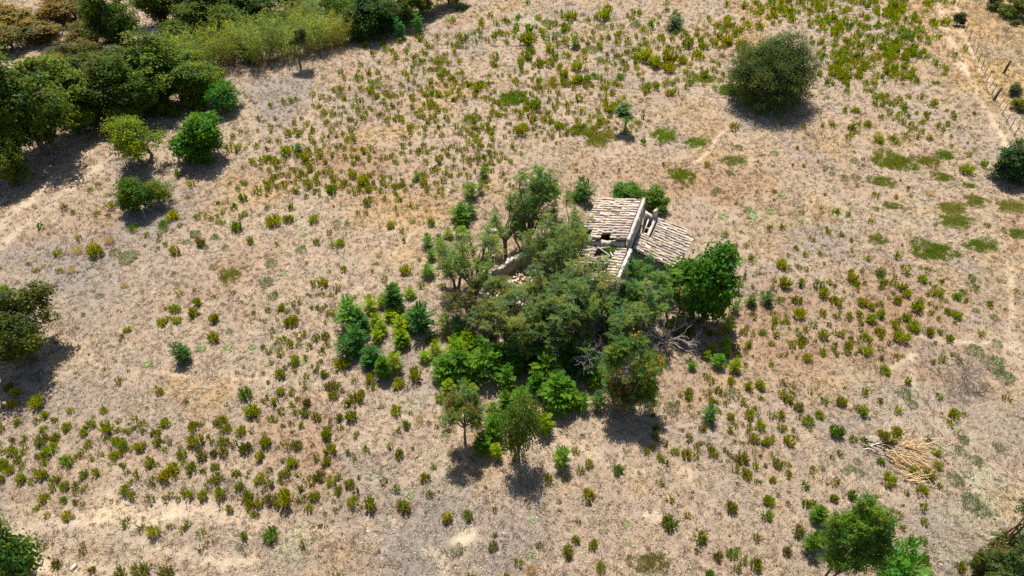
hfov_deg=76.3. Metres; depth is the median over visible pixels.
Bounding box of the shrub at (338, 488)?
[333,483,342,494]
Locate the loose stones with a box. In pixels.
[15,76,1012,574]
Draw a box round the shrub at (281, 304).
[278,302,286,310]
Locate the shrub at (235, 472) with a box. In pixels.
[231,469,242,477]
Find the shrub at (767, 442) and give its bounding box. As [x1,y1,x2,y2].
[762,436,770,447]
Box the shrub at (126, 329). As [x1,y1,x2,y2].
[122,326,131,332]
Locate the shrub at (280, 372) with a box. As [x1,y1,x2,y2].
[274,367,286,378]
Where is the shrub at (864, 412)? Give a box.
[857,404,869,417]
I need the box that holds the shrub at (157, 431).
[149,427,160,435]
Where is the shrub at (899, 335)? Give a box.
[891,329,912,342]
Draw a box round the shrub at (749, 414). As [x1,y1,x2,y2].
[744,407,754,418]
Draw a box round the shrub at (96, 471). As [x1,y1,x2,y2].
[90,467,99,475]
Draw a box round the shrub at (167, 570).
[155,564,173,575]
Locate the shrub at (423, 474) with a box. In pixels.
[418,471,430,481]
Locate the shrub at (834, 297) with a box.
[829,295,839,304]
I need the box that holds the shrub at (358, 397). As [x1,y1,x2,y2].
[343,390,363,404]
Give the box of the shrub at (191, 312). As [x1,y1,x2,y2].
[188,306,197,317]
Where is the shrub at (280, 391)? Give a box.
[276,387,285,395]
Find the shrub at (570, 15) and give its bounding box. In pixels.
[565,9,578,19]
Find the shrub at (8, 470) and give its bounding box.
[2,466,14,476]
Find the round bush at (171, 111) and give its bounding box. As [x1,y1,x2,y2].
[163,105,181,116]
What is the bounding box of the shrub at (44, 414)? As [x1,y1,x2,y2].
[38,410,48,417]
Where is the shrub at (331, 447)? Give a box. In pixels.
[322,442,336,454]
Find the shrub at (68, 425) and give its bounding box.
[61,421,71,431]
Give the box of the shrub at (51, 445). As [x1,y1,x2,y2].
[37,441,58,456]
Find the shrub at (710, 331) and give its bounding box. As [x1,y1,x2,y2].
[706,329,712,335]
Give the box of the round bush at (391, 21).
[373,18,400,33]
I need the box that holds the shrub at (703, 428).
[698,424,706,431]
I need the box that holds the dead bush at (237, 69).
[217,56,249,72]
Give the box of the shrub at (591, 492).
[581,487,594,502]
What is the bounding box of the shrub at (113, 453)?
[108,449,120,457]
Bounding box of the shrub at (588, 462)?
[584,458,593,467]
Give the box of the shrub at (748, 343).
[743,340,753,348]
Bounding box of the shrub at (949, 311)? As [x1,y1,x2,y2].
[944,307,952,315]
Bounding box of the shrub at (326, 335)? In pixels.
[320,331,329,340]
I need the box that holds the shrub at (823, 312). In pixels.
[819,309,826,315]
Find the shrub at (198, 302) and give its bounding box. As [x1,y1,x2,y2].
[191,297,201,305]
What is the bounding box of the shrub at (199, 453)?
[195,448,208,461]
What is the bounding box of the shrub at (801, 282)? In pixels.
[798,278,805,286]
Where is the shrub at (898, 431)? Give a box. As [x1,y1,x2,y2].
[891,425,903,437]
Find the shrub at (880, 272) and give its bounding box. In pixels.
[875,267,886,275]
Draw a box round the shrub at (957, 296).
[952,292,962,300]
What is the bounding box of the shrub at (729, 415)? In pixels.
[727,412,734,418]
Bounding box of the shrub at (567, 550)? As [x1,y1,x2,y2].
[561,544,574,558]
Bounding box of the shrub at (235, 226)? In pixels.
[230,220,243,231]
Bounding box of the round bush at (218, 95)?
[201,78,244,111]
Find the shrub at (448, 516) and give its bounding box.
[440,511,452,522]
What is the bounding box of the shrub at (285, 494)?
[274,486,293,509]
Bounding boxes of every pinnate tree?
[430,228,501,304]
[431,222,474,289]
[441,272,489,323]
[459,220,507,273]
[462,296,520,341]
[476,271,555,350]
[487,188,533,258]
[503,199,546,250]
[506,162,563,251]
[510,293,577,359]
[516,208,565,274]
[521,269,601,355]
[524,244,585,310]
[525,217,593,281]
[542,189,584,252]
[550,210,587,270]
[551,253,626,334]
[569,218,589,248]
[571,213,608,253]
[577,255,620,278]
[577,280,642,350]
[596,254,630,320]
[611,277,659,338]
[620,268,675,331]
[627,253,654,285]
[658,268,704,322]
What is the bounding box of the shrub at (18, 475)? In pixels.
[14,472,25,482]
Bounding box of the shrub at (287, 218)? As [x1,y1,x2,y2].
[281,214,293,222]
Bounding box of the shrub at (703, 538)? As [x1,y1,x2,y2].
[694,530,707,544]
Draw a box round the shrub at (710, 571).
[705,568,714,575]
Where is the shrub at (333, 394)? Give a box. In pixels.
[327,390,339,398]
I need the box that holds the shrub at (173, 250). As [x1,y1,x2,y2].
[168,245,180,254]
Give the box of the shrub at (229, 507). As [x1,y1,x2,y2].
[225,504,233,513]
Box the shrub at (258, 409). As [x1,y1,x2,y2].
[252,407,260,415]
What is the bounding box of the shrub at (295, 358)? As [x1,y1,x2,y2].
[290,353,299,364]
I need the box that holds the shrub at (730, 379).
[727,376,734,383]
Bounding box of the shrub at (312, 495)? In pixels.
[307,490,320,501]
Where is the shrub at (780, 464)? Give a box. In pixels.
[772,458,783,469]
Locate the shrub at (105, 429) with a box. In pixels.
[96,420,113,436]
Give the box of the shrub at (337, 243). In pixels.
[335,239,345,247]
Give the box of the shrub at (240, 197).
[237,192,247,200]
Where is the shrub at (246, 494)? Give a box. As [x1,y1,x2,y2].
[239,489,253,500]
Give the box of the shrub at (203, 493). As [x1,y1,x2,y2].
[197,489,208,501]
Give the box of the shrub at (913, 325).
[906,320,922,330]
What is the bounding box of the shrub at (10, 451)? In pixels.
[4,444,17,456]
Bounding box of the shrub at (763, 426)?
[755,417,766,430]
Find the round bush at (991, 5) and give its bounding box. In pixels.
[985,0,1004,10]
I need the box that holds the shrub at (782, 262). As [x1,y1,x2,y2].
[775,257,788,267]
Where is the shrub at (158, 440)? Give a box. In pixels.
[151,436,162,445]
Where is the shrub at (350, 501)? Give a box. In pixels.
[345,494,358,507]
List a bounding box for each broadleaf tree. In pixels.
[0,44,79,155]
[0,112,39,152]
[0,125,34,187]
[13,88,79,148]
[28,53,98,133]
[36,39,102,70]
[45,44,100,81]
[72,51,145,119]
[74,0,144,44]
[93,46,159,121]
[99,24,178,102]
[99,43,145,76]
[123,0,187,24]
[144,37,183,64]
[163,48,231,104]
[166,0,228,27]
[220,0,282,19]
[275,0,310,11]
[316,0,357,22]
[339,0,399,36]
[379,0,419,25]
[413,0,435,14]
[437,0,458,5]
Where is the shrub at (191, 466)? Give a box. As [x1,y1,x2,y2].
[183,461,197,474]
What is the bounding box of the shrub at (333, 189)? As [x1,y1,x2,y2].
[327,185,336,193]
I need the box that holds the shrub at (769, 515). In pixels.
[761,509,774,520]
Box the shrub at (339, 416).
[334,412,342,420]
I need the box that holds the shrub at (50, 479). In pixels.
[48,474,58,482]
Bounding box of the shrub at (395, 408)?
[389,403,401,416]
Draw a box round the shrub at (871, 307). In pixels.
[866,302,875,309]
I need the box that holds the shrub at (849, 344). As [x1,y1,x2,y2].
[844,340,853,348]
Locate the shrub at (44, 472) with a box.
[31,468,48,479]
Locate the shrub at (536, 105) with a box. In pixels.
[529,97,541,108]
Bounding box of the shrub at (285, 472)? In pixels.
[277,467,290,478]
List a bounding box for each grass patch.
[217,266,242,286]
[383,91,399,98]
[424,334,445,346]
[452,5,469,11]
[461,111,482,125]
[496,88,531,108]
[562,189,583,206]
[563,126,592,135]
[583,129,618,147]
[624,549,674,575]
[648,125,677,144]
[665,167,700,186]
[683,136,709,147]
[685,73,723,83]
[711,83,740,96]
[717,153,748,165]
[865,174,898,187]
[867,145,934,172]
[867,233,890,245]
[881,200,904,210]
[903,154,943,169]
[906,236,977,265]
[929,170,954,180]
[930,148,958,160]
[937,199,975,215]
[938,211,982,230]
[961,235,998,253]
[962,182,977,187]
[963,192,989,208]
[995,198,1023,214]
[1002,227,1023,238]
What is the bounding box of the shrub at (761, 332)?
[758,328,767,335]
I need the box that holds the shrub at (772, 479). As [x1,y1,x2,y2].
[768,475,776,482]
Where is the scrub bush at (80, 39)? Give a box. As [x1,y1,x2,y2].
[69,36,104,57]
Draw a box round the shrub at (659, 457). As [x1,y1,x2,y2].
[656,452,664,460]
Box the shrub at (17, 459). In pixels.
[11,455,21,463]
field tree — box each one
[0,277,60,370]
[0,509,50,575]
[97,114,168,167]
[113,175,155,211]
[143,178,174,205]
[166,110,227,166]
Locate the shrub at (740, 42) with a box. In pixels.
[734,37,746,49]
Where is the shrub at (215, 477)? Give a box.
[209,470,224,482]
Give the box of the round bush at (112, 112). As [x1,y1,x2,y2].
[100,103,141,134]
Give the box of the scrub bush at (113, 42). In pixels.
[103,39,140,53]
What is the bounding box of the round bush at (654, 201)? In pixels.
[639,183,670,215]
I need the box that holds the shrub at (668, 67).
[663,61,677,72]
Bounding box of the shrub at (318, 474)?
[311,470,325,482]
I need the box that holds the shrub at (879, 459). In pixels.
[875,457,884,464]
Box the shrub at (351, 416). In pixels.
[344,409,357,421]
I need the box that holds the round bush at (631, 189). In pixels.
[608,180,643,198]
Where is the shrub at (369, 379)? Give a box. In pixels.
[364,372,376,383]
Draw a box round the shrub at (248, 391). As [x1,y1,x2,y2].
[237,385,251,400]
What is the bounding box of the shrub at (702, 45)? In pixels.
[698,42,710,49]
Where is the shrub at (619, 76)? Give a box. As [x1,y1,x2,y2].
[615,73,624,78]
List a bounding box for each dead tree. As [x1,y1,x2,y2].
[540,323,603,382]
[568,313,634,378]
[600,325,658,364]
[628,297,701,358]
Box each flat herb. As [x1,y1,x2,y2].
[143,360,152,366]
[406,491,414,498]
[718,212,728,218]
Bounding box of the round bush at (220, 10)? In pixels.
[197,3,250,36]
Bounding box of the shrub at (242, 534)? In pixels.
[240,530,247,539]
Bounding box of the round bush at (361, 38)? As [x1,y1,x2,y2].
[347,22,375,42]
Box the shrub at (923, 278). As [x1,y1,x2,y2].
[916,274,927,282]
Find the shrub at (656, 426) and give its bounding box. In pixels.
[652,423,660,432]
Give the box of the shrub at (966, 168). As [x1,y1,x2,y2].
[958,163,976,175]
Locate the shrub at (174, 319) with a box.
[170,315,181,324]
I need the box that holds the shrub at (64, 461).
[57,454,73,467]
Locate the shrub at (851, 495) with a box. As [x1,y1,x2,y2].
[848,488,857,501]
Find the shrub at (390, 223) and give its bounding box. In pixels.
[386,219,394,227]
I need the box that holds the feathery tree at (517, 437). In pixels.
[494,388,544,461]
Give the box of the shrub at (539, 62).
[534,59,543,67]
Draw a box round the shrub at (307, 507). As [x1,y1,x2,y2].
[305,503,313,511]
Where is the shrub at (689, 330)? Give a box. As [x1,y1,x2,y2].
[683,325,694,335]
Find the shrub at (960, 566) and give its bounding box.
[954,560,968,571]
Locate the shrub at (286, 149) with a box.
[278,144,291,155]
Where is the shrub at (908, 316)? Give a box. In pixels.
[901,312,911,321]
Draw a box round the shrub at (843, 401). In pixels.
[833,396,847,406]
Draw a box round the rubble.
[467,255,538,299]
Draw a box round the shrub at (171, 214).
[163,209,179,221]
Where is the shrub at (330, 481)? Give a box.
[324,475,338,486]
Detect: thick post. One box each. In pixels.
[992,87,1002,100]
[1002,60,1011,73]
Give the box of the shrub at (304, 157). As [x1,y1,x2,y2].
[299,151,309,161]
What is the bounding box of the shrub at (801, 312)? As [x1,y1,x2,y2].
[792,306,807,318]
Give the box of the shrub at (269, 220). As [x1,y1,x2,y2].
[263,213,280,227]
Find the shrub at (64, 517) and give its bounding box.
[60,510,70,520]
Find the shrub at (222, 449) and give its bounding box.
[218,447,228,456]
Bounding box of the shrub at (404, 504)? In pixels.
[395,497,411,512]
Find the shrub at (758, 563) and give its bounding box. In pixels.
[749,557,762,571]
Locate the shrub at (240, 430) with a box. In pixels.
[233,425,245,436]
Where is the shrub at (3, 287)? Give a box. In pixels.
[0,283,8,290]
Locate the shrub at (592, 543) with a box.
[588,539,598,550]
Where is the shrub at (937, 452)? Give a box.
[931,447,942,456]
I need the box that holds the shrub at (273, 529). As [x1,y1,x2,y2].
[261,525,278,543]
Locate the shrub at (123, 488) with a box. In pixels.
[118,483,130,494]
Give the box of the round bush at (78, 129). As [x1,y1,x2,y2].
[68,122,88,132]
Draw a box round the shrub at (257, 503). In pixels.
[254,498,262,506]
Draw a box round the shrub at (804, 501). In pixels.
[802,498,811,507]
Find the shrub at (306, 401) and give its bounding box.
[302,398,310,405]
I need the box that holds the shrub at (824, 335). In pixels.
[818,329,830,338]
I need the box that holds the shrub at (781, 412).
[776,409,785,418]
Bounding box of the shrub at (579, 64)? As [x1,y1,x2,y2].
[570,57,582,69]
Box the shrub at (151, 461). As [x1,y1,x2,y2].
[143,456,154,467]
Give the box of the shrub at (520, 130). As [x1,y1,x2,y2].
[515,122,528,135]
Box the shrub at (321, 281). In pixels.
[316,277,328,286]
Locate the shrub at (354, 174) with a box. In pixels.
[347,170,357,178]
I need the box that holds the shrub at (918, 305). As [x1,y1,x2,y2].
[911,298,924,312]
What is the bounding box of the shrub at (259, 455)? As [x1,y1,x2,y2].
[253,449,265,460]
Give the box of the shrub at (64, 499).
[58,496,66,502]
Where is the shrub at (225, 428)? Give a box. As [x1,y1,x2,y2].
[221,423,232,433]
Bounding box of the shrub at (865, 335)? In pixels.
[859,332,870,339]
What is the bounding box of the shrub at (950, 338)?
[945,334,954,342]
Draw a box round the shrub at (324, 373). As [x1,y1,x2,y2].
[319,370,328,377]
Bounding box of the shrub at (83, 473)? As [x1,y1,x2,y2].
[77,469,88,479]
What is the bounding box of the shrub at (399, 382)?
[391,376,405,390]
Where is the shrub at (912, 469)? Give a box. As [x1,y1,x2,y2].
[909,465,920,472]
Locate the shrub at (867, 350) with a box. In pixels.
[857,345,873,356]
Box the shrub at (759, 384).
[754,378,766,389]
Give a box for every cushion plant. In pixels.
[94,293,104,299]
[108,248,120,255]
[116,250,139,263]
[159,225,168,231]
[189,230,199,237]
[258,276,271,287]
[265,258,278,267]
[267,291,278,300]
[269,342,281,350]
[294,246,306,252]
[335,91,345,96]
[371,80,381,85]
[450,543,462,556]
[541,19,553,26]
[552,31,561,36]
[585,44,597,51]
[596,22,607,29]
[629,21,640,27]
[663,401,679,414]
[728,387,741,398]
[743,207,753,212]
[854,467,864,477]
[895,387,911,400]
[907,400,917,409]
[947,474,964,488]
[953,445,967,455]
[957,435,970,445]
[960,492,982,508]
[967,342,984,356]
[970,454,984,465]
[977,503,993,517]
[980,354,1005,374]
[990,338,1002,346]
[992,441,1005,451]
[994,370,1015,384]
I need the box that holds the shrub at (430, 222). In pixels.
[427,217,434,225]
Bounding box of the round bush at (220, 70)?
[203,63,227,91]
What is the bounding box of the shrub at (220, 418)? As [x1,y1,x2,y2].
[212,415,229,427]
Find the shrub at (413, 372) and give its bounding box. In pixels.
[406,365,421,381]
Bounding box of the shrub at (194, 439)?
[184,432,203,448]
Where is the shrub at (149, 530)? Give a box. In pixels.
[144,525,161,538]
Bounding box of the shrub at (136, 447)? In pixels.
[133,440,145,453]
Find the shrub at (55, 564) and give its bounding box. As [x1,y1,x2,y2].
[50,558,63,568]
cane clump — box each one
[159,20,221,65]
[188,16,242,67]
[222,6,279,67]
[251,6,306,62]
[270,0,319,28]
[287,2,342,55]
[298,0,340,24]
[308,7,355,48]
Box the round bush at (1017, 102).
[1009,97,1023,111]
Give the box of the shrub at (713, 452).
[708,447,720,458]
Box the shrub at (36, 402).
[26,394,47,411]
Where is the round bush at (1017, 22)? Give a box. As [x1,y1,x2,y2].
[1010,19,1021,25]
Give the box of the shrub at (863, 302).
[857,296,868,306]
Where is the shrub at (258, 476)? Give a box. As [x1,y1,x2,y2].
[253,471,265,484]
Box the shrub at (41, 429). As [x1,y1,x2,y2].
[38,425,47,431]
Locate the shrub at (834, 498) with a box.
[830,494,839,502]
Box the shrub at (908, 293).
[902,289,912,298]
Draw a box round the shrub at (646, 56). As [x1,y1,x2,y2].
[637,47,652,62]
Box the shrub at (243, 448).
[237,440,252,454]
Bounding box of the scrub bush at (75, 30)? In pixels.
[62,19,106,43]
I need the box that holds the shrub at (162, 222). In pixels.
[157,219,167,227]
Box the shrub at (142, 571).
[127,560,149,575]
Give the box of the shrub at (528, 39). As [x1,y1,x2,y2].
[517,31,534,46]
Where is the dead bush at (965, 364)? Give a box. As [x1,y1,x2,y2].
[951,346,992,386]
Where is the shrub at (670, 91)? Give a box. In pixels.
[665,89,674,95]
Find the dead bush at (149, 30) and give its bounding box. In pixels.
[126,22,158,47]
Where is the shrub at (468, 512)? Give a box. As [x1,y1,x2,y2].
[463,509,472,520]
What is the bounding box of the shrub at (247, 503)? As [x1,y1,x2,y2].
[244,499,254,508]
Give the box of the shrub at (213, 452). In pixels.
[209,449,218,456]
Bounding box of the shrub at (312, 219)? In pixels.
[307,214,318,223]
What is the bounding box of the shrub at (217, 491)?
[213,485,224,499]
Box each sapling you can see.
[167,341,190,365]
[292,143,303,152]
[332,293,368,331]
[333,320,369,361]
[349,308,369,334]
[359,343,383,371]
[362,293,379,314]
[367,311,384,328]
[370,326,384,343]
[372,321,387,335]
[373,355,393,380]
[375,292,386,307]
[381,282,406,312]
[383,307,402,324]
[386,350,403,373]
[390,311,411,331]
[391,16,405,38]
[391,328,410,351]
[404,286,416,300]
[404,301,437,334]
[410,10,423,33]
[412,172,420,180]
[418,349,432,363]
[420,233,433,248]
[420,262,435,278]
[425,248,435,260]
[428,339,443,358]
[429,352,459,384]
[433,233,444,245]
[436,312,452,334]
[440,378,455,393]
[442,227,453,239]
[444,333,462,356]
[444,341,504,387]
[447,200,471,226]
[450,320,468,340]
[451,314,465,335]
[451,354,465,374]
[454,225,466,237]
[460,327,478,344]
[460,380,469,391]
[461,182,478,199]
[463,337,477,353]
[466,202,477,216]
[469,382,479,397]
[470,429,491,458]
[472,334,488,352]
[476,178,485,193]
[478,162,490,178]
[482,412,503,444]
[483,401,501,421]
[487,341,510,367]
[487,442,502,459]
[495,362,515,392]
[497,389,513,414]
[502,338,523,378]
[507,348,526,375]
[510,385,527,408]
[520,336,541,369]
[526,370,545,396]
[527,346,571,401]
[536,370,573,419]
[538,411,555,437]
[552,444,571,470]
[556,340,586,379]
[561,377,578,408]
[564,388,591,412]
[569,37,579,48]
[572,175,595,206]
[575,348,604,386]
[587,377,598,390]
[590,389,606,412]
[664,11,683,30]
[666,317,678,329]
[674,327,686,338]
[687,361,697,371]
[700,404,718,424]
[702,349,711,359]
[708,343,718,353]
[709,353,725,369]
[718,316,736,332]
[720,336,730,346]
[720,343,731,356]
[727,358,743,372]
[728,301,741,312]
[744,292,757,306]
[759,290,775,306]
[801,528,826,556]
[808,504,829,524]
[875,533,933,575]
[985,162,1006,178]
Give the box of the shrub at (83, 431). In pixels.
[78,428,88,437]
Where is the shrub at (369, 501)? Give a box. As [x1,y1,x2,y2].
[363,495,375,511]
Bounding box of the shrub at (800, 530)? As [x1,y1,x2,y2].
[792,524,805,537]
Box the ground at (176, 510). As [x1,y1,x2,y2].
[0,0,1023,575]
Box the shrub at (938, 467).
[933,460,943,470]
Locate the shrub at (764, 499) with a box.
[761,494,771,504]
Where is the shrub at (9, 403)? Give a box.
[5,398,16,408]
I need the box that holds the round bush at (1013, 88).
[1008,81,1023,96]
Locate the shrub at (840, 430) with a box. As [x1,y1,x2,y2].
[828,424,846,438]
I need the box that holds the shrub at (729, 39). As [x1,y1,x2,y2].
[721,31,733,44]
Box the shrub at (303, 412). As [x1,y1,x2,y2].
[300,407,309,416]
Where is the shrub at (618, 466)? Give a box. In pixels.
[613,464,622,474]
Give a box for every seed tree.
[433,377,487,443]
[598,328,668,416]
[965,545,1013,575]
[975,497,1023,575]
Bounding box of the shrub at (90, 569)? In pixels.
[86,566,95,573]
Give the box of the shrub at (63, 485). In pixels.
[57,480,68,490]
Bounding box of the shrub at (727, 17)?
[722,14,732,23]
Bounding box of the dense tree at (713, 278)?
[664,239,746,324]
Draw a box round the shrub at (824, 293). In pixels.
[818,287,830,297]
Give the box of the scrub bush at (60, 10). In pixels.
[27,0,86,21]
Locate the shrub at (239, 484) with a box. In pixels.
[233,481,242,489]
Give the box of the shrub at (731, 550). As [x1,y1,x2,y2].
[725,547,740,559]
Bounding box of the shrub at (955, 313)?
[951,310,964,319]
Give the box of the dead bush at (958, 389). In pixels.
[941,367,980,398]
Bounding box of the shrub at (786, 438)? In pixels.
[783,434,795,446]
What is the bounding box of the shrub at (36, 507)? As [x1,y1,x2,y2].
[31,503,40,511]
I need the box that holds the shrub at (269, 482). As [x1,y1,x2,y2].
[263,477,273,487]
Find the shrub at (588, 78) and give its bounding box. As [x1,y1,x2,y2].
[582,74,591,81]
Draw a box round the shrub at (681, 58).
[676,54,687,63]
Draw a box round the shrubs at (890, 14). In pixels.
[0,0,1023,575]
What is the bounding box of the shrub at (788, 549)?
[782,546,791,556]
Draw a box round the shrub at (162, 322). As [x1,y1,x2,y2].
[155,318,165,325]
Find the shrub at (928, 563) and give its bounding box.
[921,553,931,566]
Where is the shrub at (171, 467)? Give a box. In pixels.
[163,461,180,475]
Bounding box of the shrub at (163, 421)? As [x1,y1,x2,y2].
[159,418,171,426]
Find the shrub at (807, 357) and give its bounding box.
[802,352,814,361]
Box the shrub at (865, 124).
[863,120,873,127]
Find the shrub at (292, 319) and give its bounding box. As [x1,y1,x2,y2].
[283,314,298,328]
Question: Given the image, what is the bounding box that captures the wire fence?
[956,1,1023,138]
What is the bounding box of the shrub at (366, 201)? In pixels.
[362,197,371,206]
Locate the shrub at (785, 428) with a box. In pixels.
[776,423,788,431]
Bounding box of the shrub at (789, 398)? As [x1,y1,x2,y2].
[783,393,794,404]
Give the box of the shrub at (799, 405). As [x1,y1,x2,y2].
[793,401,803,411]
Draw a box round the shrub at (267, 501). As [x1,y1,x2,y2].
[264,493,278,505]
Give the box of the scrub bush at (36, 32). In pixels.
[10,19,63,46]
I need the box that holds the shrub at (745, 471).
[741,467,752,479]
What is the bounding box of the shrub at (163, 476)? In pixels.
[156,469,170,483]
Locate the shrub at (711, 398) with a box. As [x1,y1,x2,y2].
[708,396,714,403]
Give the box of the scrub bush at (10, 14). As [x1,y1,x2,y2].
[0,1,42,28]
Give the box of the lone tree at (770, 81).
[718,27,825,118]
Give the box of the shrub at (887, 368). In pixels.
[879,363,891,374]
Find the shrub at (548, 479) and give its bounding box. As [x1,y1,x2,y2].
[544,473,552,482]
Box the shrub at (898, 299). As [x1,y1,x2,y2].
[892,296,902,303]
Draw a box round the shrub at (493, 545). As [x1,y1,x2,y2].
[488,539,498,552]
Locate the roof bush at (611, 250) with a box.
[600,239,626,257]
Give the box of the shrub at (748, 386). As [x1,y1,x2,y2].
[743,381,753,390]
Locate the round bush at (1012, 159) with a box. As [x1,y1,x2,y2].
[991,137,1023,186]
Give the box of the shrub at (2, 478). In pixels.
[0,474,6,482]
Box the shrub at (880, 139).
[874,134,884,142]
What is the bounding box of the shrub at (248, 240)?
[246,237,253,243]
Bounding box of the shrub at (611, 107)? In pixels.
[603,101,615,111]
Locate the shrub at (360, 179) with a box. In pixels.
[354,173,369,185]
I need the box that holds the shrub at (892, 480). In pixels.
[881,471,898,487]
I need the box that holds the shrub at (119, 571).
[109,566,127,575]
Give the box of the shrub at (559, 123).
[555,121,562,128]
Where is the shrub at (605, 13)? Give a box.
[597,7,611,20]
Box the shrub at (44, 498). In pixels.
[37,492,49,502]
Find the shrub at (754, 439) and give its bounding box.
[748,433,760,443]
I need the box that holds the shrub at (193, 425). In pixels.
[188,419,200,431]
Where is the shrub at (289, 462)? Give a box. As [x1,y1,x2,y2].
[285,458,297,469]
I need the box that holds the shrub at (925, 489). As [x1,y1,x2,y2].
[915,483,929,495]
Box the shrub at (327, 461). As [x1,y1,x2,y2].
[320,457,330,467]
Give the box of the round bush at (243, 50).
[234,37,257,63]
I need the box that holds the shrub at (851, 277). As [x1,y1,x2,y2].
[847,271,859,282]
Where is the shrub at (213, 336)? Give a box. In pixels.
[205,330,219,342]
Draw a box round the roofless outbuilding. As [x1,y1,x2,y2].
[476,250,560,316]
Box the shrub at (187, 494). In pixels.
[181,489,192,499]
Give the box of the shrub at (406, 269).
[399,264,411,274]
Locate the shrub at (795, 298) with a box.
[790,294,803,304]
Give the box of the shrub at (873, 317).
[866,312,878,323]
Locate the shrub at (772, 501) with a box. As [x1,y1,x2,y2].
[765,496,775,506]
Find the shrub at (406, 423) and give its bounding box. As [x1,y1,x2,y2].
[402,420,410,429]
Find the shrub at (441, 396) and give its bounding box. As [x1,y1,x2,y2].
[435,392,444,402]
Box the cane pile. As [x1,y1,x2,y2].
[863,426,957,487]
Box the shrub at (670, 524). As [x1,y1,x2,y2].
[660,512,679,531]
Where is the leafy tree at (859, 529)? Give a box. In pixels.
[815,489,901,575]
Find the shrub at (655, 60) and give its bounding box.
[648,55,660,68]
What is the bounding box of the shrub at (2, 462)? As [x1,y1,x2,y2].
[0,457,8,469]
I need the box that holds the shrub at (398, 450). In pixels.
[394,448,403,458]
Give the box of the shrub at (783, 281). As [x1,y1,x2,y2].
[778,276,793,289]
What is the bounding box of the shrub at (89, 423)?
[82,419,95,428]
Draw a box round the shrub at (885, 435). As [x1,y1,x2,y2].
[877,431,898,446]
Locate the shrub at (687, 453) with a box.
[680,448,692,459]
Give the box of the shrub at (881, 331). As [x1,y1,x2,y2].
[874,327,885,333]
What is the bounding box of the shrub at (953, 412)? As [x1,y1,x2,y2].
[948,408,961,418]
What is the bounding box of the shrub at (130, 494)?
[126,490,135,498]
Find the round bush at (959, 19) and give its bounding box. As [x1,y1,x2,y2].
[952,12,968,25]
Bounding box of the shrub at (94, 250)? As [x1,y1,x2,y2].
[85,242,103,258]
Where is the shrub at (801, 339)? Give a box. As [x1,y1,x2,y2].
[797,334,805,343]
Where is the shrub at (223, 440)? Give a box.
[217,436,229,446]
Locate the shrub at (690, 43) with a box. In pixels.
[681,35,694,47]
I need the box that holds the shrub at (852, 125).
[846,122,856,130]
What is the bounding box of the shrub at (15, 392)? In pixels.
[9,387,21,396]
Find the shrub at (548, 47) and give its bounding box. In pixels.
[545,42,554,52]
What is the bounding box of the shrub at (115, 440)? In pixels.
[110,435,120,445]
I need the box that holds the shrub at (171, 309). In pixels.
[166,303,180,313]
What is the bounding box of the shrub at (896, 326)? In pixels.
[892,323,901,330]
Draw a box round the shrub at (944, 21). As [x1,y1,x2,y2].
[940,15,951,25]
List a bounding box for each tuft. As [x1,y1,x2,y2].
[65,265,75,272]
[67,243,83,253]
[100,233,114,243]
[415,413,423,421]
[525,563,537,574]
[996,30,1018,40]
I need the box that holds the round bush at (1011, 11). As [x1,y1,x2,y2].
[996,0,1023,18]
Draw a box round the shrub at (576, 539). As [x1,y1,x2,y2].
[571,534,580,545]
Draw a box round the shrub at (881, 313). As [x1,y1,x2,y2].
[877,310,885,318]
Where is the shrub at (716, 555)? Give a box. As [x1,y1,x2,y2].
[712,551,722,561]
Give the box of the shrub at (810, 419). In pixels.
[801,414,815,426]
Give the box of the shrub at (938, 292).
[933,289,944,295]
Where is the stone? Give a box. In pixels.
[69,564,76,570]
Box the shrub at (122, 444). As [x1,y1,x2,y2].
[115,440,126,451]
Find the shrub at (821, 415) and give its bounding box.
[815,408,824,418]
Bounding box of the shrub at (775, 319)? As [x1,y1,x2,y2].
[770,315,779,322]
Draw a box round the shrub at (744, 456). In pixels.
[734,451,749,465]
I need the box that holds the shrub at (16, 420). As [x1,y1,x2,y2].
[12,418,20,425]
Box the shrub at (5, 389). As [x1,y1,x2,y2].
[2,382,12,391]
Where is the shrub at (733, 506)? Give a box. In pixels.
[724,500,737,513]
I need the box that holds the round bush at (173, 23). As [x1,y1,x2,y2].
[156,15,200,44]
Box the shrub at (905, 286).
[899,281,909,290]
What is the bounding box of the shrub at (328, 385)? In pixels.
[324,379,338,390]
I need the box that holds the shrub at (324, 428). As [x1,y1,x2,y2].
[321,425,331,433]
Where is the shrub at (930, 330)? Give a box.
[924,326,935,337]
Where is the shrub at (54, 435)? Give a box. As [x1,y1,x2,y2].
[47,432,60,441]
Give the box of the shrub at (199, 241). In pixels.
[194,236,205,246]
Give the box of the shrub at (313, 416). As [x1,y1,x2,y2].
[310,411,321,421]
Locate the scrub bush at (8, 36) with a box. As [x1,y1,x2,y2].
[0,22,28,50]
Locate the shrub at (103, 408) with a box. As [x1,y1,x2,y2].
[97,406,107,413]
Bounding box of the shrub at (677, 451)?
[670,448,679,454]
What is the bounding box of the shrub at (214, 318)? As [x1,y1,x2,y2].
[208,313,218,323]
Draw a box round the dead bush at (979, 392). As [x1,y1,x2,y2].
[963,378,990,396]
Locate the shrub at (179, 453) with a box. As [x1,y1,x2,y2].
[175,449,186,459]
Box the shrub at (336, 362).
[333,357,350,369]
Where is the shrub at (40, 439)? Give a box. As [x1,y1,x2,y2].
[32,432,47,447]
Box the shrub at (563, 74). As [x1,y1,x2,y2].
[559,68,568,78]
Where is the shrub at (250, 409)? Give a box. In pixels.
[242,403,256,417]
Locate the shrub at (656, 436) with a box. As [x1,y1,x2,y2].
[651,432,659,439]
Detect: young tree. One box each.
[283,25,310,68]
[612,101,634,134]
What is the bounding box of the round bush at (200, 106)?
[185,93,209,111]

